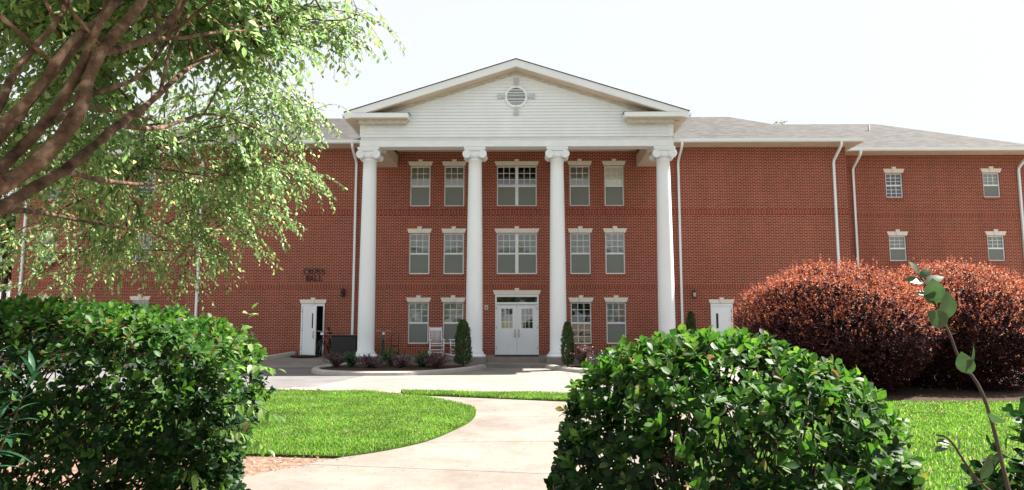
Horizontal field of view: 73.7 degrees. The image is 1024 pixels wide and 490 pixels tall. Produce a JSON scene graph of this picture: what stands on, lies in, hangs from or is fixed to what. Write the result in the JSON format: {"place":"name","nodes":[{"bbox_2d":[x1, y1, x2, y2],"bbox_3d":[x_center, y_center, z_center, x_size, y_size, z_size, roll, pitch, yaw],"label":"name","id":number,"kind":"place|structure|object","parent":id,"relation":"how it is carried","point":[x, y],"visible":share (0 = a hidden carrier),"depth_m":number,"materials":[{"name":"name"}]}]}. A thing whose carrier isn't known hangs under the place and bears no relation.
{"place":"outdoors","nodes":[
{"label":"outdoors","id":0,"kind":"place"},
{"bbox_2d":[0,345,59,467],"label":"lance leaf plant","id":1,"kind":"object","parent":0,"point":[30,363],"visible":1,"depth_m":3.17,"materials":[{"name":"green plant"}]},
{"bbox_2d":[3,357,236,362],"bbox_3d":[-14.563,4.702,27.482,10.500,0.200,3.140,0,-6,1],"label":"planting bed","id":2,"kind":"object","parent":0,"point":[7,361],"depth_m":27.35,"materials":[{"name":"brown soil"}]},
{"bbox_2d":[0,367,361,390],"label":"driveway","id":3,"kind":"structure","parent":0,"point":[297,377],"depth_m":21.02,"materials":[{"name":"concrete"}]},
{"bbox_2d":[0,388,475,457],"bbox_3d":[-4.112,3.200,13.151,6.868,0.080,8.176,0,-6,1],"label":"lawn grass","id":4,"kind":"structure","parent":0,"point":[392,413],"depth_m":11.96,"materials":[{"name":"green plant"}]},
{"bbox_2d":[233,355,341,367],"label":"side walk","id":5,"kind":"structure","parent":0,"point":[297,362],"depth_m":26.81,"materials":[{"name":"concrete"}]},
{"bbox_2d":[290,355,320,356],"bbox_3d":[-8.575,4.616,28.392,1.150,0.055,0.800,0,-6,1],"label":"doormat","id":6,"kind":"object","parent":5,"relation":"on","point":[305,355],"visible":0.95,"depth_m":28.25,"materials":[{"name":"rubber"}]},
{"bbox_2d":[316,331,331,356],"bbox_3d":[-7.731,4.084,28.387,0.635,1.054,1.738,-1,-6,9],"label":"bicycle","id":7,"kind":"object","parent":5,"relation":"on","point":[329,342],"visible":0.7,"depth_m":28.13,"materials":[{"name":"black metal"}]},
{"bbox_2d":[331,335,356,356],"bbox_3d":[-6.920,4.191,28.390,1.060,0.890,0.810,0,-6,1],"label":"utility cabinet","id":8,"kind":"object","parent":5,"relation":"on","point":[342,344],"visible":0.71,"depth_m":28.03,"materials":[{"name":"grey metal"}]},
{"bbox_2d":[0,435,688,489],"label":"bare soil","id":9,"kind":"structure","parent":0,"point":[276,463],"depth_m":8.69,"materials":[{"name":"brown soil"}]},
{"bbox_2d":[0,292,276,489],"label":"hedge shrub","id":10,"kind":"object","parent":9,"relation":"on","point":[222,459],"visible":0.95,"depth_m":3.89,"materials":[{"name":"green plant"}]},
{"bbox_2d":[157,403,284,489],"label":"vine shoot","id":11,"kind":"object","parent":10,"relation":"attached to","point":[234,436],"visible":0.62,"depth_m":3.88,"materials":[{"name":"green plant"}]},
{"bbox_2d":[170,303,285,415],"bbox_3d":[-1.729,0.718,4.065,0.931,0.744,0.172,-3,-7,27],"label":"vine shoot","id":12,"kind":"object","parent":10,"relation":"attached to","point":[254,369],"visible":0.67,"depth_m":4.01,"materials":[{"name":"green plant"}]},
{"bbox_2d":[0,0,405,315],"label":"crape myrtle tree","id":13,"kind":"object","parent":9,"relation":"on","point":[86,57],"visible":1,"depth_m":4.83,"materials":[{"name":"green plant"}]},
{"bbox_2d":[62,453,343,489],"bbox_3d":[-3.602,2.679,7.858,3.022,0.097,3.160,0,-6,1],"label":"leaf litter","id":14,"kind":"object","parent":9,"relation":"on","point":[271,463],"visible":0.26,"depth_m":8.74,"materials":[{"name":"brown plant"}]},
{"bbox_2d":[543,323,930,489],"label":"hedge shrub","id":15,"kind":"object","parent":9,"relation":"on","point":[643,365],"visible":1,"depth_m":2.86,"materials":[{"name":"green plant"}]},
{"bbox_2d":[905,262,1010,489],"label":"sapling","id":16,"kind":"object","parent":9,"relation":"on","point":[934,292],"visible":1,"depth_m":1.10,"materials":[{"name":"green plant"}]},
{"bbox_2d":[958,397,1023,489],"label":"shrub","id":17,"kind":"object","parent":9,"relation":"on","point":[994,480],"visible":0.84,"depth_m":1.89,"materials":[{"name":"green plant"}]},
{"bbox_2d":[320,364,466,370],"bbox_3d":[-4.250,4.322,24.075,5.401,0.090,4.207,-2,-6,15],"label":"planting bed","id":18,"kind":"object","parent":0,"point":[382,367],"visible":0.63,"depth_m":23.49,"materials":[{"name":"brown soil"}]},
{"bbox_2d":[319,351,346,366],"bbox_3d":[-6.176,3.991,24.071,1.170,0.697,1.140,0,-6,1],"label":"shrub","id":19,"kind":"object","parent":18,"relation":"on","point":[335,361],"visible":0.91,"depth_m":23.95,"materials":[{"name":"purple plant"}]},
{"bbox_2d":[342,350,359,366],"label":"shrub","id":20,"kind":"object","parent":18,"relation":"on","point":[351,362],"visible":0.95,"depth_m":23.70,"materials":[{"name":"green plant"}]},
{"bbox_2d":[350,353,386,367],"bbox_3d":[-4.818,4.008,23.470,1.176,0.567,1.138,-3,-7,26],"label":"shrub","id":21,"kind":"object","parent":18,"relation":"on","point":[369,362],"visible":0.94,"depth_m":23.34,"materials":[{"name":"purple plant"}]},
{"bbox_2d":[379,346,400,365],"bbox_3d":[-4.306,3.972,24.232,0.896,0.768,0.850,0,-6,1],"label":"shrub","id":22,"kind":"object","parent":18,"relation":"on","point":[384,356],"visible":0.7,"depth_m":24.21,"materials":[{"name":"green plant"}]},
{"bbox_2d":[384,352,420,367],"bbox_3d":[-3.807,3.985,23.573,1.329,0.604,1.226,0,-6,1],"label":"shrub","id":23,"kind":"object","parent":18,"relation":"on","point":[402,362],"visible":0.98,"depth_m":23.52,"materials":[{"name":"purple plant"}]},
{"bbox_2d":[412,349,431,366],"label":"shrub","id":24,"kind":"object","parent":18,"relation":"on","point":[415,356],"visible":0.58,"depth_m":23.96,"materials":[{"name":"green plant"}]},
{"bbox_2d":[420,351,453,367],"bbox_3d":[-2.603,3.992,23.681,1.261,0.613,1.229,0,-6,1],"label":"shrub","id":25,"kind":"object","parent":18,"relation":"on","point":[436,362],"visible":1,"depth_m":23.65,"materials":[{"name":"purple plant"}]},
{"bbox_2d":[453,319,473,366],"bbox_3d":[-1.770,3.553,24.793,0.754,1.732,0.775,0,-6,1],"label":"conifer","id":26,"kind":"object","parent":18,"relation":"on","point":[463,331],"visible":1,"depth_m":24.63,"materials":[{"name":"green plant"}]},
{"bbox_2d":[344,355,598,365],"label":"porch floor","id":27,"kind":"structure","parent":0,"point":[494,358],"depth_m":26.44,"materials":[{"name":"concrete"}]},
{"bbox_2d":[377,330,389,355],"bbox_3d":[-5.352,4.053,28.257,0.635,1.054,1.738,1,-6,-13],"label":"bicycle","id":28,"kind":"object","parent":27,"relation":"on","point":[382,346],"visible":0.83,"depth_m":27.93,"materials":[{"name":"black metal"}]},
{"bbox_2d":[391,334,399,354],"bbox_3d":[-4.852,4.154,28.541,0.420,0.910,0.024,0,-6,1],"label":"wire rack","id":29,"kind":"object","parent":27,"relation":"on","point":[398,344],"visible":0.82,"depth_m":28.54,"materials":[{"name":"black metal"}]},
{"bbox_2d":[428,327,444,355],"bbox_3d":[-3.102,3.954,27.953,0.680,1.187,1.115,1,-6,-12],"label":"rocking chair","id":30,"kind":"object","parent":27,"relation":"on","point":[437,329],"visible":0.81,"depth_m":28.13,"materials":[{"name":"white paint"}]},
{"bbox_2d":[446,339,464,356],"bbox_3d":[-2.102,3.953,27.949,1.115,1.187,0.680,3,-7,-23],"label":"rocking chair","id":31,"kind":"object","parent":27,"relation":"on","point":[452,349],"visible":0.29,"depth_m":27.94,"materials":[{"name":"white paint"}]},
{"bbox_2d":[495,355,538,356],"bbox_3d":[0.197,4.558,28.125,1.800,0.018,1.100,0,-6,1],"label":"doormat","id":32,"kind":"object","parent":27,"relation":"on","point":[517,355],"visible":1,"depth_m":28.07,"materials":[{"name":"rubber"}]},
{"bbox_2d":[0,0,1023,298],"label":"sky","id":33,"kind":"structure","parent":0,"point":[956,67],"materials":[{"name":"white"}]},
{"bbox_2d":[239,392,788,489],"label":"footpath","id":34,"kind":"structure","parent":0,"point":[524,454],"depth_m":8.80,"materials":[{"name":"concrete"}]},
{"bbox_2d":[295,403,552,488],"bbox_3d":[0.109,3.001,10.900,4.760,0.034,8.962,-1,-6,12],"label":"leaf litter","id":35,"kind":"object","parent":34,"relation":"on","point":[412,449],"visible":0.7,"depth_m":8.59,"materials":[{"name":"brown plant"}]},
{"bbox_2d":[307,368,767,392],"bbox_3d":[2.054,4.146,21.404,15.300,0.001,10.900,0,-6,1],"label":"concrete apron","id":36,"kind":"object","parent":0,"point":[518,379],"visible":0.3,"depth_m":19.96,"materials":[{"name":"grey concrete"}]},
{"bbox_2d":[311,363,485,375],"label":"kerb","id":37,"kind":"structure","parent":36,"relation":"on","point":[316,370],"depth_m":22.32,"materials":[{"name":"concrete"}]},
{"bbox_2d":[317,372,570,473],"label":"concrete joints","id":38,"kind":"object","parent":36,"relation":"on","point":[447,469],"visible":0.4,"depth_m":8.61,"materials":[{"name":"concrete"}]},
{"bbox_2d":[485,362,546,367],"bbox_3d":[0.168,4.567,25.986,2.320,0.150,0.848,0,-6,1],"label":"entrance step","id":39,"kind":"object","parent":36,"relation":"on","point":[515,364],"visible":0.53,"depth_m":25.57,"materials":[{"name":"concrete"}]},
{"bbox_2d":[545,363,724,374],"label":"kerb","id":40,"kind":"structure","parent":36,"relation":"on","point":[562,368],"depth_m":23.92,"materials":[{"name":"concrete"}]},
{"bbox_2d":[401,388,786,404],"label":"lawn grass","id":41,"kind":"structure","parent":0,"point":[542,395],"depth_m":16.06,"materials":[{"name":"green plant"}]},
{"bbox_2d":[566,365,690,368],"bbox_3d":[4.544,4.307,23.933,5.561,0.090,4.286,1,-6,-13],"label":"planting bed","id":42,"kind":"object","parent":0,"point":[579,366],"visible":0.01,"depth_m":24.45,"materials":[{"name":"brown soil"}]},
{"bbox_2d":[559,321,574,366],"bbox_3d":[2.016,3.564,24.640,0.581,1.678,0.559,-3,-7,29],"label":"conifer","id":43,"kind":"object","parent":42,"relation":"on","point":[567,332],"visible":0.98,"depth_m":24.53,"materials":[{"name":"green plant"}]},
{"bbox_2d":[569,341,596,364],"bbox_3d":[2.488,3.890,24.317,0.812,0.947,0.998,5,-8,-39],"label":"shrub","id":44,"kind":"object","parent":42,"relation":"on","point":[580,357],"visible":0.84,"depth_m":24.22,"materials":[{"name":"purple plant"}]},
{"bbox_2d":[591,350,609,361],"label":"shrub","id":45,"kind":"object","parent":42,"relation":"on","point":[598,356],"visible":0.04,"depth_m":24.54,"materials":[{"name":"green plant"}]},
{"bbox_2d":[686,311,696,334],"bbox_3d":[7.126,3.551,27.178,0.564,1.884,0.545,0,-6,1],"label":"conifer","id":46,"kind":"object","parent":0,"point":[690,322],"visible":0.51,"depth_m":27.13,"materials":[{"name":"green plant"}]},
{"bbox_2d":[687,400,1023,489],"bbox_3d":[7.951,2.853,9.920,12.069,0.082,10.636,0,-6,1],"label":"lawn grass","id":47,"kind":"structure","parent":0,"point":[950,427],"depth_m":10.61,"materials":[{"name":"green plant"}]},
{"bbox_2d":[715,380,1023,402],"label":"mulch bed","id":48,"kind":"object","parent":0,"point":[908,393],"visible":0.21,"depth_m":16.17,"materials":[{"name":"brown soil"}]},
{"bbox_2d":[729,254,950,393],"bbox_3d":[8.157,2.075,17.504,5.129,3.687,4.904,0,-6,1],"label":"red shrub","id":49,"kind":"object","parent":48,"relation":"on","point":[803,312],"visible":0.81,"depth_m":16.12,"materials":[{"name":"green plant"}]},
{"bbox_2d":[845,256,1023,391],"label":"red shrub","id":50,"kind":"object","parent":48,"relation":"on","point":[994,308],"visible":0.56,"depth_m":16.98,"materials":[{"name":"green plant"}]},
{"label":"ground","id":51,"kind":"structure","parent":0,"visible":0},
{"bbox_2d":[0,188,17,354],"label":"background tree","id":52,"kind":"object","parent":51,"relation":"on","point":[5,280],"visible":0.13,"depth_m":34.23,"materials":[{"name":"green plant"}]},
{"bbox_2d":[0,351,295,367],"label":"kerb","id":53,"kind":"structure","parent":51,"relation":"on","point":[279,355],"depth_m":27.60,"materials":[{"name":"concrete"}]},
{"bbox_2d":[5,58,1023,365],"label":"brick hall","id":54,"kind":"structure","parent":51,"relation":"on","point":[533,206],"depth_m":29.37,"materials":[{"name":"red brick"}]},
{"bbox_2d":[38,231,58,263],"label":"window","id":55,"kind":"structure","parent":54,"relation":"in","point":[49,235],"depth_m":32.00,"materials":[{"name":"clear glass"}]},
{"bbox_2d":[44,171,60,201],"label":"window","id":56,"kind":"structure","parent":54,"relation":"in","point":[57,191],"depth_m":32.31,"materials":[{"name":"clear glass"}]},
{"bbox_2d":[130,294,150,308],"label":"window","id":57,"kind":"structure","parent":54,"relation":"in","point":[140,303],"depth_m":31.64,"materials":[{"name":"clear glass"}]},
{"bbox_2d":[133,233,151,263],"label":"window","id":58,"kind":"structure","parent":54,"relation":"in","point":[150,243],"depth_m":31.95,"materials":[{"name":"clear glass"}]},
{"bbox_2d":[137,173,155,200],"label":"window","id":59,"kind":"structure","parent":54,"relation":"in","point":[154,173],"depth_m":32.26,"materials":[{"name":"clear glass"}]},
{"bbox_2d":[300,298,326,354],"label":"side door","id":60,"kind":"structure","parent":54,"relation":"in","point":[312,315],"depth_m":29.05,"materials":[{"name":"white paint"}]},
{"bbox_2d":[303,268,324,280],"bbox_3d":[-8.507,1.273,29.327,0.920,0.568,0.028,0,-6,1],"label":"wall lettering","id":61,"kind":"object","parent":54,"relation":"attached to","point":[313,273],"depth_m":29.32,"materials":[{"name":"black metal"}]},
{"bbox_2d":[341,288,344,296],"bbox_3d":[-7.213,2.027,29.130,0.200,0.389,0.247,0,-6,1],"label":"wall lantern","id":62,"kind":"object","parent":54,"relation":"attached to","point":[343,292],"depth_m":29.05,"materials":[{"name":"black metal"}]},
{"bbox_2d":[406,295,430,345],"bbox_3d":[-3.991,3.228,29.109,1.080,2.147,0.178,0,-6,1],"label":"window","id":63,"kind":"structure","parent":54,"relation":"in","point":[418,308],"depth_m":29.13,"materials":[{"name":"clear glass"}]},
{"bbox_2d":[407,226,431,275],"bbox_3d":[-3.991,0.280,29.425,1.080,2.157,0.178,0,-6,1],"label":"window","id":64,"kind":"structure","parent":54,"relation":"in","point":[419,246],"depth_m":29.45,"materials":[{"name":"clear glass"}]},
{"bbox_2d":[408,159,432,208],"bbox_3d":[-3.991,-2.651,29.739,1.080,2.162,0.178,0,-6,1],"label":"window","id":65,"kind":"structure","parent":54,"relation":"in","point":[420,176],"depth_m":29.76,"materials":[{"name":"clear glass"}]},
{"bbox_2d":[441,295,464,345],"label":"window","id":66,"kind":"structure","parent":54,"relation":"in","point":[452,307],"depth_m":29.13,"materials":[{"name":"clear glass"}]},
{"bbox_2d":[442,159,465,208],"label":"window","id":67,"kind":"structure","parent":54,"relation":"in","point":[454,169],"depth_m":29.74,"materials":[{"name":"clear glass"}]},
{"bbox_2d":[442,226,465,275],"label":"window","id":68,"kind":"structure","parent":54,"relation":"in","point":[453,265],"depth_m":29.42,"materials":[{"name":"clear glass"}]},
{"bbox_2d":[494,226,538,275],"bbox_3d":[0.208,0.274,29.367,1.940,2.157,0.178,0,-6,1],"label":"window","id":69,"kind":"structure","parent":54,"relation":"in","point":[516,250],"depth_m":29.39,"materials":[{"name":"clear glass"}]},
{"bbox_2d":[495,159,538,207],"bbox_3d":[0.208,-2.657,29.680,1.940,2.162,0.178,0,-6,1],"label":"window","id":70,"kind":"structure","parent":54,"relation":"in","point":[507,194],"depth_m":29.68,"materials":[{"name":"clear glass"}]},
{"bbox_2d":[493,288,540,354],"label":"entrance door","id":71,"kind":"structure","parent":54,"relation":"in","point":[517,337],"depth_m":29.04,"materials":[{"name":"white paint"}]},
{"bbox_2d":[567,159,591,207],"bbox_3d":[2.938,-2.661,29.642,1.080,2.162,0.178,0,-6,1],"label":"window","id":72,"kind":"structure","parent":54,"relation":"in","point":[579,176],"depth_m":29.66,"materials":[{"name":"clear glass"}]},
{"bbox_2d":[568,226,592,275],"bbox_3d":[2.938,0.270,29.329,1.080,2.157,0.178,0,-6,1],"label":"window","id":73,"kind":"structure","parent":54,"relation":"in","point":[580,254],"depth_m":29.35,"materials":[{"name":"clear glass"}]},
{"bbox_2d":[568,295,593,345],"bbox_3d":[2.938,3.217,29.009,1.080,2.147,0.170,0,-6,1],"label":"window","id":74,"kind":"structure","parent":54,"relation":"in","point":[580,299],"depth_m":29.04,"materials":[{"name":"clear glass"}]},
{"bbox_2d":[602,159,625,207],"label":"window","id":75,"kind":"structure","parent":54,"relation":"in","point":[613,175],"depth_m":29.64,"materials":[{"name":"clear glass"}]},
{"bbox_2d":[603,226,626,275],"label":"window","id":76,"kind":"structure","parent":54,"relation":"in","point":[614,237],"depth_m":29.33,"materials":[{"name":"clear glass"}]},
{"bbox_2d":[604,295,627,345],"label":"window","id":77,"kind":"structure","parent":54,"relation":"in","point":[615,306],"depth_m":29.02,"materials":[{"name":"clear glass"}]},
{"bbox_2d":[692,289,696,297],"bbox_3d":[7.725,2.065,28.916,0.200,0.389,0.247,0,-6,1],"label":"wall lantern","id":78,"kind":"object","parent":54,"relation":"attached to","point":[694,292],"depth_m":28.85,"materials":[{"name":"beige glass"}]},
{"bbox_2d":[709,297,733,354],"bbox_3d":[8.892,3.436,28.917,1.090,2.422,0.200,0,-6,1],"label":"side door","id":79,"kind":"structure","parent":54,"relation":"in","point":[721,314],"depth_m":28.95,"materials":[{"name":"white paint"}]},
{"bbox_2d":[883,167,904,199],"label":"window","id":80,"kind":"structure","parent":54,"relation":"in","point":[893,171],"depth_m":31.77,"materials":[{"name":"white glass"}]},
{"bbox_2d":[886,229,908,262],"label":"window","id":81,"kind":"structure","parent":54,"relation":"in","point":[897,243],"depth_m":31.46,"materials":[{"name":"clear glass"}]},
{"bbox_2d":[980,166,1001,198],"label":"window","id":82,"kind":"structure","parent":54,"relation":"in","point":[990,174],"depth_m":31.71,"materials":[{"name":"white glass"}]},
{"bbox_2d":[985,229,1006,262],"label":"window","id":83,"kind":"structure","parent":54,"relation":"in","point":[996,253],"depth_m":31.40,"materials":[{"name":"glass"}]}
]}

